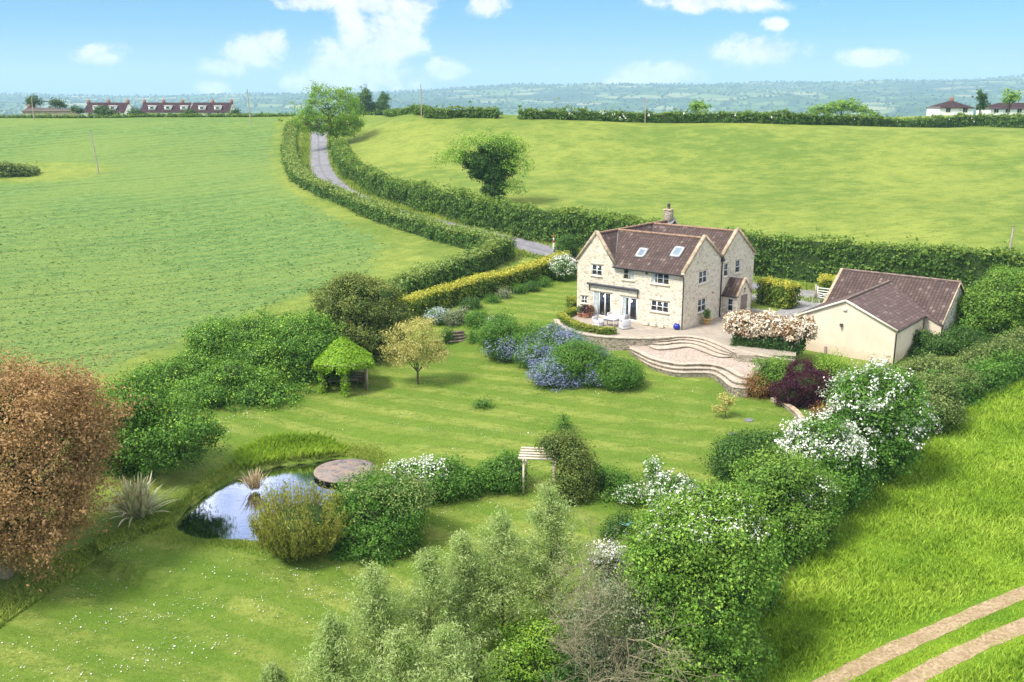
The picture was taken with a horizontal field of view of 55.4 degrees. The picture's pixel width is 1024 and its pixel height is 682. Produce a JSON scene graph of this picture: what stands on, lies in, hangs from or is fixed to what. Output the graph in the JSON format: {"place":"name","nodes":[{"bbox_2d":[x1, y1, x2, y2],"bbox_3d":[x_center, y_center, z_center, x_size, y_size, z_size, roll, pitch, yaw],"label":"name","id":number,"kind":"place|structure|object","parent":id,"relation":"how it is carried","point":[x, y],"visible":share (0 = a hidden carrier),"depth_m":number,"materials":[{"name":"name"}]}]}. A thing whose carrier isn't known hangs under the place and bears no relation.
{"place":"outdoors","nodes":[
{"label":"outdoors","id":0,"kind":"place"},
{"bbox_2d":[174,459,344,540],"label":"water","id":1,"kind":"structure","parent":0,"point":[223,511],"depth_m":57.60,"materials":[{"name":"blue liquid"}]},
{"bbox_2d":[237,468,268,490],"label":"dead reeds","id":2,"kind":"object","parent":1,"relation":"in","point":[253,482],"visible":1,"depth_m":59.23,"materials":[{"name":"plant"}]},
{"bbox_2d":[0,76,1023,681],"bbox_3d":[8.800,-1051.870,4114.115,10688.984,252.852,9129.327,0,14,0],"label":"ground","id":3,"kind":"structure","parent":0,"point":[950,186],"depth_m":111.99,"materials":[{"name":"green plant"}]},
{"bbox_2d":[0,160,40,177],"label":"field hedge","id":4,"kind":"object","parent":3,"relation":"on","point":[11,169],"visible":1,"depth_m":174.96,"materials":[{"name":"green plant"}]},
{"bbox_2d":[0,338,154,591],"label":"copper tree","id":5,"kind":"object","parent":3,"relation":"on","point":[36,420],"visible":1,"depth_m":47.21,"materials":[{"name":"brown plant"}]},
{"bbox_2d":[83,99,132,116],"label":"bungalow","id":6,"kind":"object","parent":3,"relation":"on","point":[122,108],"visible":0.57,"depth_m":325.05,"materials":[{"name":"tile"}]},
{"bbox_2d":[0,458,240,626],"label":"weed strip","id":7,"kind":"object","parent":3,"relation":"on","point":[17,596],"visible":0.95,"depth_m":51.56,"materials":[{"name":"green plant"}]},
{"bbox_2d":[91,472,177,526],"bbox_3d":[-21.171,8.670,54.811,4.819,2.444,4.803,0,14,0],"label":"flax plant","id":8,"kind":"object","parent":3,"relation":"on","point":[132,506],"visible":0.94,"depth_m":54.54,"materials":[{"name":"green plant"}]},
{"bbox_2d":[59,359,231,482],"bbox_3d":[-23.026,5.668,59.920,12.042,8.688,7.031,4,14,15],"label":"spreading tree","id":9,"kind":"object","parent":3,"relation":"on","point":[168,431],"visible":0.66,"depth_m":58.73,"materials":[{"name":"green plant"}]},
{"bbox_2d":[0,110,295,117],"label":"crest hedge","id":10,"kind":"object","parent":3,"relation":"on","point":[116,115],"visible":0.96,"depth_m":242.50,"materials":[{"name":"green plant"}]},
{"bbox_2d":[140,99,191,115],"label":"bungalow","id":11,"kind":"object","parent":3,"relation":"on","point":[163,107],"visible":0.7,"depth_m":323.89,"materials":[{"name":"tile"}]},
{"bbox_2d":[0,203,385,380],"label":"crop leaves","id":12,"kind":"object","parent":3,"relation":"on","point":[87,316],"visible":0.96,"depth_m":105.74,"materials":[{"name":"green plant"}]},
{"bbox_2d":[191,99,235,115],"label":"bungalow","id":13,"kind":"object","parent":3,"relation":"on","point":[212,107],"visible":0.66,"depth_m":324.36,"materials":[{"name":"tile"}]},
{"bbox_2d":[119,291,319,414],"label":"dense shrub","id":14,"kind":"object","parent":3,"relation":"on","point":[229,365],"visible":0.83,"depth_m":73.76,"materials":[{"name":"green plant"}]},
{"bbox_2d":[139,437,402,562],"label":"bank grass","id":15,"kind":"structure","parent":3,"relation":"on","point":[361,453],"depth_m":53.85,"materials":[{"name":"green plant"}]},
{"bbox_2d":[254,657,291,681],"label":"willow sapling","id":16,"kind":"object","parent":3,"relation":"on","point":[272,673],"visible":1,"depth_m":39.71,"materials":[{"name":"green plant"}]},
{"bbox_2d":[233,429,349,469],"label":"pond reeds","id":17,"kind":"object","parent":3,"relation":"on","point":[280,446],"visible":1,"depth_m":64.50,"materials":[{"name":"green plant"}]},
{"bbox_2d":[247,473,355,561],"bbox_3d":[-10.954,8.957,50.475,5.672,4.576,5.398,0,14,0],"label":"feathery bush","id":18,"kind":"object","parent":3,"relation":"on","point":[291,527],"visible":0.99,"depth_m":49.50,"materials":[{"name":"green plant"}]},
{"bbox_2d":[259,301,359,387],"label":"dense shrub","id":19,"kind":"object","parent":3,"relation":"on","point":[307,341],"visible":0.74,"depth_m":74.95,"materials":[{"name":"green plant"}]},
{"bbox_2d":[264,80,383,143],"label":"roadside tree","id":20,"kind":"object","parent":3,"relation":"on","point":[337,124],"visible":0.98,"depth_m":195.35,"materials":[{"name":"green plant"}]},
{"bbox_2d":[285,607,382,681],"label":"willow sapling","id":21,"kind":"object","parent":3,"relation":"on","point":[337,651],"visible":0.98,"depth_m":37.43,"materials":[{"name":"green plant"}]},
{"bbox_2d":[311,337,375,396],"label":"gazebo","id":22,"kind":"object","parent":3,"relation":"on","point":[344,354],"visible":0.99,"depth_m":73.20,"materials":[{"name":"green plant"}]},
{"bbox_2d":[314,459,375,485],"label":"round deck","id":23,"kind":"structure","parent":3,"relation":"on","point":[330,472],"depth_m":62.08,"materials":[{"name":"stone"}]},
{"bbox_2d":[296,267,416,361],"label":"bronze tree","id":24,"kind":"object","parent":3,"relation":"on","point":[367,309],"visible":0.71,"depth_m":79.86,"materials":[{"name":"green plant"}]},
{"bbox_2d":[1,389,717,681],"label":"daisies","id":25,"kind":"object","parent":3,"relation":"on","point":[220,593],"visible":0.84,"depth_m":47.14,"materials":[{"name":"white plant"}]},
{"bbox_2d":[351,84,373,114],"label":"skyline tree","id":26,"kind":"object","parent":3,"relation":"on","point":[365,101],"visible":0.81,"depth_m":399.10,"materials":[{"name":"green plant"}]},
{"bbox_2d":[320,460,443,566],"bbox_3d":[-7.333,9.136,52.338,7.029,5.828,5.982,-6,15,-23],"label":"dense shrub","id":27,"kind":"object","parent":3,"relation":"on","point":[387,513],"visible":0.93,"depth_m":50.94,"materials":[{"name":"green plant"}]},
{"bbox_2d":[372,91,391,114],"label":"skyline tree","id":28,"kind":"object","parent":3,"relation":"on","point":[382,100],"visible":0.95,"depth_m":399.60,"materials":[{"name":"green plant"}]},
{"bbox_2d":[342,549,431,681],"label":"willow sapling","id":29,"kind":"object","parent":3,"relation":"on","point":[380,618],"visible":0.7,"depth_m":38.87,"materials":[{"name":"green plant"}]},
{"bbox_2d":[279,115,500,250],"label":"lane hedge","id":30,"kind":"object","parent":3,"relation":"on","point":[422,225],"visible":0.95,"depth_m":134.92,"materials":[{"name":"green plant"}]},
{"bbox_2d":[345,618,471,681],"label":"willow sapling","id":31,"kind":"object","parent":3,"relation":"on","point":[396,662],"visible":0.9,"depth_m":37.03,"materials":[{"name":"green plant"}]},
{"bbox_2d":[373,316,453,383],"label":"maple tree","id":32,"kind":"object","parent":3,"relation":"on","point":[414,351],"visible":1,"depth_m":74.41,"materials":[{"name":"yellow plant"}]},
{"bbox_2d":[379,451,492,508],"bbox_3d":[-4.435,8.047,56.972,6.612,3.098,4.493,0,14,0],"label":"dense shrub","id":33,"kind":"object","parent":3,"relation":"on","point":[453,478],"visible":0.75,"depth_m":56.28,"materials":[{"name":"green plant"}]},
{"bbox_2d":[422,306,450,326],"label":"flowering shrub","id":34,"kind":"object","parent":3,"relation":"on","point":[437,313],"visible":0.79,"depth_m":90.43,"materials":[{"name":"white plant"}]},
{"bbox_2d":[392,545,481,678],"bbox_3d":[-3.342,11.850,40.569,4.418,7.578,4.825,0,14,0],"label":"willow sapling","id":35,"kind":"object","parent":3,"relation":"on","point":[427,568],"visible":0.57,"depth_m":40.02,"materials":[{"name":"green plant"}]},
{"bbox_2d":[382,101,502,118],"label":"crest hedge","id":36,"kind":"object","parent":3,"relation":"on","point":[428,111],"visible":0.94,"depth_m":200.10,"materials":[{"name":"green plant"}]},
{"bbox_2d":[382,229,517,296],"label":"field hedge","id":37,"kind":"object","parent":3,"relation":"on","point":[494,252],"visible":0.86,"depth_m":103.94,"materials":[{"name":"green plant"}]},
{"bbox_2d":[399,619,514,681],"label":"willow sapling","id":38,"kind":"object","parent":3,"relation":"on","point":[443,644],"visible":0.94,"depth_m":36.90,"materials":[{"name":"green plant"}]},
{"bbox_2d":[442,306,472,327],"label":"round shrub","id":39,"kind":"object","parent":3,"relation":"on","point":[455,316],"visible":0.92,"depth_m":89.74,"materials":[{"name":"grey plant"}]},
{"bbox_2d":[430,526,515,672],"bbox_3d":[-1.900,11.383,41.983,4.146,7.363,4.504,0,14,0],"label":"willow sapling","id":40,"kind":"object","parent":3,"relation":"on","point":[462,562],"visible":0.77,"depth_m":41.46,"materials":[{"name":"green plant"}]},
{"bbox_2d":[461,307,490,329],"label":"round shrub","id":41,"kind":"object","parent":3,"relation":"on","point":[473,317],"visible":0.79,"depth_m":88.07,"materials":[{"name":"green plant"}]},
{"bbox_2d":[424,124,537,200],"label":"ivy tree","id":42,"kind":"object","parent":3,"relation":"on","point":[490,164],"visible":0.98,"depth_m":134.86,"materials":[{"name":"green plant"}]},
{"bbox_2d":[397,250,571,319],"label":"clipped hedge","id":43,"kind":"object","parent":3,"relation":"on","point":[481,285],"visible":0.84,"depth_m":97.61,"materials":[{"name":"yellow plant"}]},
{"bbox_2d":[470,308,527,363],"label":"blue shrub","id":44,"kind":"object","parent":3,"relation":"on","point":[494,337],"visible":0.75,"depth_m":80.22,"materials":[{"name":"green plant"}]},
{"bbox_2d":[469,446,538,497],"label":"climbing shrub","id":45,"kind":"object","parent":3,"relation":"on","point":[500,470],"visible":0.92,"depth_m":56.92,"materials":[{"name":"green plant"}]},
{"bbox_2d":[455,504,554,639],"bbox_3d":[-0.465,10.856,42.786,5.055,7.668,4.931,0,14,0],"label":"willow sapling","id":46,"kind":"object","parent":3,"relation":"on","point":[503,547],"visible":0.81,"depth_m":42.26,"materials":[{"name":"green plant"}]},
{"bbox_2d":[0,73,1023,116],"bbox_3d":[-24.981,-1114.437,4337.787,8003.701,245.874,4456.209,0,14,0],"label":"distant woodland","id":47,"kind":"object","parent":3,"relation":"on","point":[260,100],"visible":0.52,"depth_m":4683.83,"materials":[{"name":"green plant"}]},
{"bbox_2d":[461,611,576,681],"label":"yellow shrub","id":48,"kind":"object","parent":3,"relation":"on","point":[529,652],"visible":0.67,"depth_m":40.99,"materials":[{"name":"green plant"}]},
{"bbox_2d":[518,447,557,493],"bbox_3d":[1.645,7.774,57.305,2.400,2.560,1.900,2,14,7],"label":"pergola","id":49,"kind":"object","parent":3,"relation":"on","point":[523,455],"visible":0.57,"depth_m":56.72,"materials":[{"name":"beige wood"}]},
{"bbox_2d":[508,318,596,369],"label":"blue shrub","id":50,"kind":"object","parent":3,"relation":"on","point":[535,342],"visible":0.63,"depth_m":78.36,"materials":[{"name":"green plant"}]},
{"bbox_2d":[503,479,606,624],"bbox_3d":[1.754,9.933,44.239,4.833,8.210,5.078,-11,18,-37],"label":"willow sapling","id":51,"kind":"object","parent":3,"relation":"on","point":[551,523],"visible":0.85,"depth_m":43.48,"materials":[{"name":"green plant"}]},
{"bbox_2d":[308,119,812,290],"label":"lane","id":52,"kind":"structure","parent":3,"relation":"on","point":[320,162],"depth_m":169.09,"materials":[{"name":"grey asphalt"}]},
{"bbox_2d":[299,118,823,302],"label":"verge grass","id":53,"kind":"structure","parent":3,"relation":"on","point":[304,149],"depth_m":145.79,"materials":[{"name":"green plant"}]},
{"bbox_2d":[546,254,576,280],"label":"viburnum shrub","id":54,"kind":"object","parent":3,"relation":"on","point":[563,267],"visible":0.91,"depth_m":104.98,"materials":[{"name":"white plant"}]},
{"bbox_2d":[533,427,602,506],"bbox_3d":[3.276,7.208,56.214,3.804,4.734,4.234,-12,18,-39],"label":"climbing shrub","id":55,"kind":"object","parent":3,"relation":"on","point":[576,476],"visible":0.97,"depth_m":55.44,"materials":[{"name":"green plant"}]},
{"bbox_2d":[553,232,582,256],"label":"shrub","id":56,"kind":"object","parent":3,"relation":"on","point":[566,243],"visible":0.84,"depth_m":112.57,"materials":[{"name":"green plant"}]},
{"bbox_2d":[525,332,613,392],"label":"blue shrub","id":57,"kind":"object","parent":3,"relation":"on","point":[570,364],"visible":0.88,"depth_m":73.41,"materials":[{"name":"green plant"}]},
{"bbox_2d":[536,630,652,681],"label":"dense shrub","id":58,"kind":"object","parent":3,"relation":"on","point":[560,676],"visible":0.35,"depth_m":40.41,"materials":[{"name":"green plant"}]},
{"bbox_2d":[576,528,634,591],"bbox_3d":[4.717,10.828,47.847,3.473,3.159,3.320,0,14,0],"label":"rose bush","id":59,"kind":"object","parent":3,"relation":"on","point":[609,557],"visible":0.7,"depth_m":47.29,"materials":[{"name":"white plant"}]},
{"bbox_2d":[553,319,670,350],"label":"retaining wall","id":60,"kind":"structure","parent":3,"relation":"on","point":[617,343],"depth_m":81.48,"materials":[{"name":"stone"}]},
{"bbox_2d":[592,508,640,542],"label":"border plant","id":61,"kind":"object","parent":3,"relation":"on","point":[613,523],"visible":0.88,"depth_m":52.16,"materials":[{"name":"green plant"}]},
{"bbox_2d":[591,458,644,495],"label":"border shrub","id":62,"kind":"object","parent":3,"relation":"on","point":[608,478],"visible":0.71,"depth_m":56.84,"materials":[{"name":"green plant"}]},
{"bbox_2d":[591,350,649,393],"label":"round shrub","id":63,"kind":"object","parent":3,"relation":"on","point":[620,373],"visible":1,"depth_m":72.45,"materials":[{"name":"green plant"}]},
{"bbox_2d":[518,503,733,681],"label":"bare shrub","id":64,"kind":"object","parent":3,"relation":"on","point":[601,616],"visible":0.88,"depth_m":39.42,"materials":[{"name":"grey plant"}]},
{"bbox_2d":[609,478,647,512],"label":"rose bush","id":65,"kind":"object","parent":3,"relation":"on","point":[629,495],"visible":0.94,"depth_m":55.12,"materials":[{"name":"white plant"}]},
{"bbox_2d":[637,451,668,487],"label":"rose bush","id":66,"kind":"object","parent":3,"relation":"on","point":[651,466],"visible":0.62,"depth_m":57.22,"materials":[{"name":"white plant"}]},
{"bbox_2d":[575,203,756,329],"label":"stone house","id":67,"kind":"structure","parent":3,"relation":"on","point":[668,271],"depth_m":87.77,"materials":[{"name":"beige stone"}]},
{"bbox_2d":[592,289,612,316],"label":"french door","id":68,"kind":"structure","parent":67,"relation":"in","point":[601,298],"depth_m":89.25,"materials":[{"name":"white paint"}]},
{"bbox_2d":[620,293,638,321],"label":"french door","id":69,"kind":"structure","parent":67,"relation":"in","point":[629,303],"depth_m":87.41,"materials":[{"name":"white paint"}]},
{"bbox_2d":[649,297,669,314],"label":"window","id":70,"kind":"structure","parent":67,"relation":"in","point":[659,305],"depth_m":85.41,"materials":[{"name":"white paint"}]},
{"bbox_2d":[640,468,703,512],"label":"rose bush","id":71,"kind":"object","parent":3,"relation":"on","point":[668,483],"visible":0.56,"depth_m":54.31,"materials":[{"name":"white plant"}]},
{"bbox_2d":[327,131,1023,292],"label":"roadside hedge","id":72,"kind":"object","parent":3,"relation":"on","point":[798,258],"visible":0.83,"depth_m":106.53,"materials":[{"name":"green plant"}]},
{"bbox_2d":[629,347,752,397],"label":"garden steps","id":73,"kind":"structure","parent":3,"relation":"on","point":[727,378],"depth_m":75.27,"materials":[{"name":"stone"}]},
{"bbox_2d":[648,335,737,357],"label":"garden steps","id":74,"kind":"structure","parent":3,"relation":"on","point":[711,347],"depth_m":80.50,"materials":[{"name":"stone"}]},
{"bbox_2d":[605,473,791,681],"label":"tall shrub","id":75,"kind":"object","parent":3,"relation":"on","point":[699,555],"visible":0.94,"depth_m":39.72,"materials":[{"name":"green plant"}]},
{"bbox_2d":[711,391,740,417],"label":"lawn sapling","id":76,"kind":"object","parent":3,"relation":"on","point":[726,400],"visible":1,"depth_m":66.93,"materials":[{"name":"yellow plant"}]},
{"bbox_2d":[700,425,791,483],"bbox_3d":[14.436,6.818,58.444,6.318,3.370,4.967,0,14,0],"label":"dense shrub","id":77,"kind":"object","parent":3,"relation":"on","point":[732,448],"visible":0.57,"depth_m":57.68,"materials":[{"name":"green plant"}]},
{"bbox_2d":[739,368,774,399],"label":"shrub","id":78,"kind":"object","parent":3,"relation":"on","point":[754,387],"visible":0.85,"depth_m":70.66,"materials":[{"name":"orange plant"}]},
{"bbox_2d":[517,98,1023,127],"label":"crest hedge","id":79,"kind":"object","parent":3,"relation":"on","point":[863,119],"visible":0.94,"depth_m":195.47,"materials":[{"name":"green plant"}]},
{"bbox_2d":[748,350,794,397],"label":"shrub","id":80,"kind":"object","parent":3,"relation":"on","point":[773,367],"visible":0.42,"depth_m":70.91,"materials":[{"name":"green plant"}]},
{"bbox_2d":[755,275,804,308],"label":"clipped hedge","id":81,"kind":"object","parent":3,"relation":"on","point":[778,293],"visible":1,"depth_m":93.21,"materials":[{"name":"plant"}]},
{"bbox_2d":[729,439,850,561],"bbox_3d":[14.481,8.214,51.231,7.026,6.031,6.176,0,14,0],"label":"hawthorn tree","id":82,"kind":"object","parent":3,"relation":"on","point":[799,497],"visible":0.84,"depth_m":49.87,"materials":[{"name":"green plant"}]},
{"bbox_2d":[762,356,839,409],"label":"purple shrub","id":83,"kind":"object","parent":3,"relation":"on","point":[800,382],"visible":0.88,"depth_m":68.49,"materials":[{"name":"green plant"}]},
{"bbox_2d":[814,273,836,297],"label":"clipped hedge","id":84,"kind":"object","parent":3,"relation":"on","point":[823,282],"visible":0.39,"depth_m":97.68,"materials":[{"name":"yellow plant"}]},
{"bbox_2d":[773,404,883,514],"bbox_3d":[17.732,6.861,54.782,6.278,6.131,4.921,0,14,0],"label":"hawthorn tree","id":85,"kind":"object","parent":3,"relation":"on","point":[839,446],"visible":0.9,"depth_m":53.71,"materials":[{"name":"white plant"}]},
{"bbox_2d":[644,343,1023,681],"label":"wild hedge","id":86,"kind":"object","parent":3,"relation":"on","point":[999,372],"visible":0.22,"depth_m":70.66,"materials":[{"name":"green plant"}]},
{"bbox_2d":[811,348,859,382],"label":"shrub","id":87,"kind":"object","parent":3,"relation":"on","point":[834,365],"visible":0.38,"depth_m":71.40,"materials":[{"name":"green plant"}]},
{"bbox_2d":[807,97,873,114],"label":"skyline tree","id":88,"kind":"object","parent":3,"relation":"on","point":[852,105],"visible":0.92,"depth_m":329.30,"materials":[{"name":"green plant"}]},
{"bbox_2d":[733,376,1023,681],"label":"meadow grass","id":89,"kind":"structure","parent":3,"relation":"on","point":[989,505],"depth_m":49.91,"materials":[{"name":"green plant"}]},
{"bbox_2d":[792,268,965,364],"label":"outbuilding","id":90,"kind":"structure","parent":3,"relation":"on","point":[862,314],"depth_m":80.54,"materials":[{"name":"stone"}]},
{"bbox_2d":[816,354,944,485],"bbox_3d":[21.858,4.690,57.899,7.289,7.878,5.713,0,14,0],"label":"hawthorn tree","id":91,"kind":"object","parent":3,"relation":"on","point":[887,410],"visible":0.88,"depth_m":56.44,"materials":[{"name":"green plant"}]},
{"bbox_2d":[906,370,972,434],"bbox_3d":[27.804,4.192,65.623,6.116,4.276,5.707,0,14,0],"label":"bramble","id":92,"kind":"object","parent":3,"relation":"on","point":[948,410],"visible":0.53,"depth_m":64.90,"materials":[{"name":"green plant"}]},
{"bbox_2d":[894,352,987,399],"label":"bramble","id":93,"kind":"object","parent":3,"relation":"on","point":[918,364],"visible":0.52,"depth_m":70.71,"materials":[{"name":"green plant"}]},
{"bbox_2d":[926,97,973,115],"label":"bungalow","id":94,"kind":"object","parent":3,"relation":"on","point":[951,106],"visible":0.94,"depth_m":282.51,"materials":[{"name":"white paint"}]},
{"bbox_2d":[904,322,997,358],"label":"bramble","id":95,"kind":"object","parent":3,"relation":"on","point":[954,340],"visible":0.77,"depth_m":80.04,"materials":[{"name":"green plant"}]},
{"bbox_2d":[972,88,991,112],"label":"skyline tree","id":96,"kind":"object","parent":3,"relation":"on","point":[982,97],"visible":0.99,"depth_m":253.95,"materials":[{"name":"green plant"}]},
{"bbox_2d":[949,262,1023,341],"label":"leafy tree","id":97,"kind":"object","parent":3,"relation":"on","point":[994,304],"visible":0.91,"depth_m":82.51,"materials":[{"name":"green plant"}]},
{"bbox_2d":[951,326,1023,368],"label":"bramble","id":98,"kind":"object","parent":3,"relation":"on","point":[1003,345],"visible":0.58,"depth_m":76.99,"materials":[{"name":"green plant"}]},
{"bbox_2d":[976,103,1023,114],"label":"bungalow","id":99,"kind":"object","parent":3,"relation":"on","point":[998,108],"visible":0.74,"depth_m":287.39,"materials":[{"name":"white paint"}]},
{"bbox_2d":[1000,88,1023,115],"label":"skyline tree","id":100,"kind":"object","parent":3,"relation":"on","point":[1013,97],"visible":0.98,"depth_m":247.15,"materials":[{"name":"green plant"}]},
{"bbox_2d":[0,0,1023,95],"label":"sky","id":101,"kind":"structure","parent":0,"point":[101,47],"materials":[{"name":"blue"}]},
{"bbox_2d":[561,314,795,361],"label":"patio","id":102,"kind":"structure","parent":0,"point":[713,329],"depth_m":83.17,"materials":[{"name":"stone"}]},
{"bbox_2d":[721,307,820,355],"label":"flowering hedge","id":103,"kind":"object","parent":102,"relation":"on","point":[771,330],"visible":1,"depth_m":77.71,"materials":[{"name":"white plant"}]},
{"bbox_2d":[629,346,761,375],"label":"terrace","id":104,"kind":"structure","parent":0,"point":[683,355],"depth_m":77.35,"materials":[{"name":"beige stone"}]},
{"bbox_2d":[720,289,821,317],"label":"driveway","id":105,"kind":"structure","parent":0,"point":[802,307],"depth_m":93.77,"materials":[{"name":"beige gravel"}]},
{"bbox_2d":[812,586,1023,681],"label":"farm track","id":106,"kind":"structure","parent":0,"point":[908,642],"depth_m":43.57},
{"bbox_2d":[892,617,1023,681],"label":"farm track","id":107,"kind":"structure","parent":0,"point":[954,655],"depth_m":42.38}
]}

